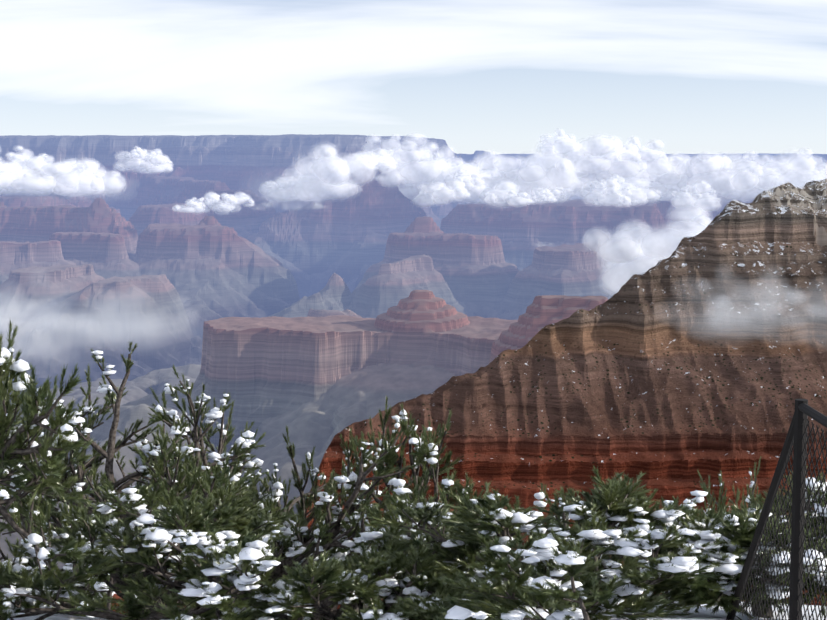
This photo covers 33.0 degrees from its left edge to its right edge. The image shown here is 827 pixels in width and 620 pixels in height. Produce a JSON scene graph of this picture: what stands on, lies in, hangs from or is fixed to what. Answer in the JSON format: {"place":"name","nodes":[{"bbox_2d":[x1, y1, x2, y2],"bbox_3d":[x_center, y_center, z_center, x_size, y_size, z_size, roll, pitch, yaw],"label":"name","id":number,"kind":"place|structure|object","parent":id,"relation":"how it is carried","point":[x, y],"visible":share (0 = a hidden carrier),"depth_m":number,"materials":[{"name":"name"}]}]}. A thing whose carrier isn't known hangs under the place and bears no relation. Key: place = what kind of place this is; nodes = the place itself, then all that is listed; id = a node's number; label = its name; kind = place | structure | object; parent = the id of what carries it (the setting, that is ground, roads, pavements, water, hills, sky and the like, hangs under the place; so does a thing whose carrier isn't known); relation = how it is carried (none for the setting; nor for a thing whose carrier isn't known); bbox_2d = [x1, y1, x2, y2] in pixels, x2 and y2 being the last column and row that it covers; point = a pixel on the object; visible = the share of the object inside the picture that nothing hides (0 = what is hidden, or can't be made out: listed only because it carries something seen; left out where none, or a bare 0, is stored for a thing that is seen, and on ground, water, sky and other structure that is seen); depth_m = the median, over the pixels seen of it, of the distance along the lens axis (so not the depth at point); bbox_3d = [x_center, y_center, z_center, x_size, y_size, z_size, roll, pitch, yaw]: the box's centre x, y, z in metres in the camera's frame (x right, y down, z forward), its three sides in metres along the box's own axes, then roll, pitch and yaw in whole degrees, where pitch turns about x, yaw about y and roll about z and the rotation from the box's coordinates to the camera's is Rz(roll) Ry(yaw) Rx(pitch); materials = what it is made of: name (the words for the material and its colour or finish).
{"place":"outdoors","nodes":[
{"label":"outdoors","id":0,"kind":"place"},
{"bbox_2d":[0,146,126,199],"bbox_3d":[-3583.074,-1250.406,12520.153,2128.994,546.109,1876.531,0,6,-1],"label":"cloud","id":1,"kind":"structure","parent":0,"point":[22,164],"depth_m":12084.46,"materials":[{"name":"white"}]},
{"bbox_2d":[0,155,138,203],"bbox_3d":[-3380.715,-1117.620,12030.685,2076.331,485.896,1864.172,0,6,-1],"label":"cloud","id":2,"kind":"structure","parent":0,"point":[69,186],"depth_m":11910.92,"materials":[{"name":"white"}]},
{"bbox_2d":[0,269,201,379],"bbox_3d":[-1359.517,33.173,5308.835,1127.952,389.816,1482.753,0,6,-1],"label":"cloud","id":3,"kind":"structure","parent":0,"point":[72,322],"depth_m":5314.75,"materials":[{"name":"white"}]},
{"bbox_2d":[112,146,173,173],"bbox_3d":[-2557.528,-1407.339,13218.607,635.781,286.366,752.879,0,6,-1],"label":"cloud","id":4,"kind":"structure","parent":0,"point":[156,161],"depth_m":13029.18,"materials":[{"name":"white"}]},
{"bbox_2d":[172,191,254,214],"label":"cloud","id":5,"kind":"structure","parent":0,"point":[216,204],"depth_m":9969.26,"materials":[{"name":"white"}]},
{"bbox_2d":[256,200,324,210],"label":"cloud","id":6,"kind":"structure","parent":0,"point":[297,207],"depth_m":10346.28,"materials":[{"name":"white"}]},
{"bbox_2d":[0,134,826,590],"bbox_3d":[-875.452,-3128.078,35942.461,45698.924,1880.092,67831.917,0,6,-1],"label":"canyon terrain","id":7,"kind":"structure","parent":0,"point":[318,328],"depth_m":8548.49,"materials":[{"name":"red stone"}]},
{"bbox_2d":[0,0,826,154],"label":"sky","id":8,"kind":"structure","parent":0,"point":[688,76],"materials":[{"name":"white"}]},
{"bbox_2d":[7,179,826,619],"bbox_3d":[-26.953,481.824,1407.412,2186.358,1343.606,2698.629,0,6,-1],"label":"ridge terrain","id":9,"kind":"structure","parent":0,"point":[629,381],"depth_m":1985.81,"materials":[{"name":"brown stone"}]},
{"bbox_2d":[0,319,101,607],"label":"shrub","id":10,"kind":"object","parent":9,"relation":"on","point":[14,449],"visible":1,"depth_m":7.79,"materials":[{"name":"green plant"}]},
{"bbox_2d":[0,363,265,618],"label":"shrub","id":11,"kind":"object","parent":9,"relation":"on","point":[34,512],"visible":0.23,"depth_m":11.93,"materials":[{"name":"green plant"}]},
{"bbox_2d":[0,472,320,619],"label":"shrub","id":12,"kind":"object","parent":9,"relation":"on","point":[249,538],"visible":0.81,"depth_m":7.96,"materials":[{"name":"green plant"}]},
{"bbox_2d":[0,340,437,619],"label":"shrub","id":13,"kind":"object","parent":9,"relation":"on","point":[321,536],"visible":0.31,"depth_m":12.21,"materials":[{"name":"green plant"}]},
{"bbox_2d":[56,482,510,619],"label":"shrub","id":14,"kind":"object","parent":9,"relation":"on","point":[390,574],"visible":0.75,"depth_m":7.62,"materials":[{"name":"green plant"}]},
{"bbox_2d":[128,373,460,619],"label":"shrub","id":15,"kind":"object","parent":9,"relation":"on","point":[391,459],"visible":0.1,"depth_m":13.27,"materials":[{"name":"green plant"}]},
{"bbox_2d":[363,425,658,590],"bbox_3d":[0.559,2.283,11.736,2.354,2.486,2.642,5,8,40],"label":"shrub","id":16,"kind":"object","parent":9,"relation":"on","point":[446,483],"visible":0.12,"depth_m":11.86,"materials":[{"name":"green plant"}]},
{"bbox_2d":[367,466,716,619],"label":"shrub","id":17,"kind":"object","parent":9,"relation":"on","point":[587,590],"visible":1,"depth_m":7.07,"materials":[{"name":"green plant"}]},
{"bbox_2d":[473,487,751,604],"bbox_3d":[1.415,2.159,11.070,2.642,1.690,2.691,0,6,-1],"label":"shrub","id":18,"kind":"object","parent":9,"relation":"on","point":[700,495],"visible":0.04,"depth_m":10.78,"materials":[{"name":"green plant"}]},
{"bbox_2d":[642,471,826,619],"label":"shrub","id":19,"kind":"object","parent":9,"relation":"on","point":[723,544],"visible":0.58,"depth_m":7.82,"materials":[{"name":"green plant"}]},
{"bbox_2d":[660,456,811,604],"bbox_3d":[3.201,2.670,14.064,1.596,2.604,1.396,0,6,-1],"label":"shrub","id":20,"kind":"object","parent":9,"relation":"on","point":[719,504],"visible":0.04,"depth_m":13.70,"materials":[{"name":"green plant"}]},
{"bbox_2d":[726,399,826,619],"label":"chain link fence","id":21,"kind":"object","parent":9,"relation":"on","point":[797,438],"visible":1,"depth_m":6.43,"materials":[{"name":"black metal"}]},
{"bbox_2d":[241,147,826,209],"bbox_3d":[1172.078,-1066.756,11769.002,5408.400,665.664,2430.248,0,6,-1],"label":"cloud","id":22,"kind":"structure","parent":0,"point":[544,180],"depth_m":11451.98,"materials":[{"name":"white"}]},
{"bbox_2d":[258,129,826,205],"bbox_3d":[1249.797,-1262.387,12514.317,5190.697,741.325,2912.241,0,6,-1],"label":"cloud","id":23,"kind":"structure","parent":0,"point":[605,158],"depth_m":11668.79,"materials":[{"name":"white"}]},
{"bbox_2d":[412,169,720,208],"bbox_3d":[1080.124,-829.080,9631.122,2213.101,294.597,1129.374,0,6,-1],"label":"cloud","id":24,"kind":"structure","parent":0,"point":[617,191],"depth_m":9431.76,"materials":[{"name":"white"}]},
{"bbox_2d":[581,194,720,297],"bbox_3d":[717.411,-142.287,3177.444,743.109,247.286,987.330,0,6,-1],"label":"cloud","id":25,"kind":"structure","parent":0,"point":[629,251],"depth_m":2936.70,"materials":[{"name":"white"}]},
{"bbox_2d":[655,263,826,351],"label":"cloud","id":26,"kind":"structure","parent":0,"point":[750,308],"depth_m":1108.53,"materials":[{"name":"white"}]}
]}

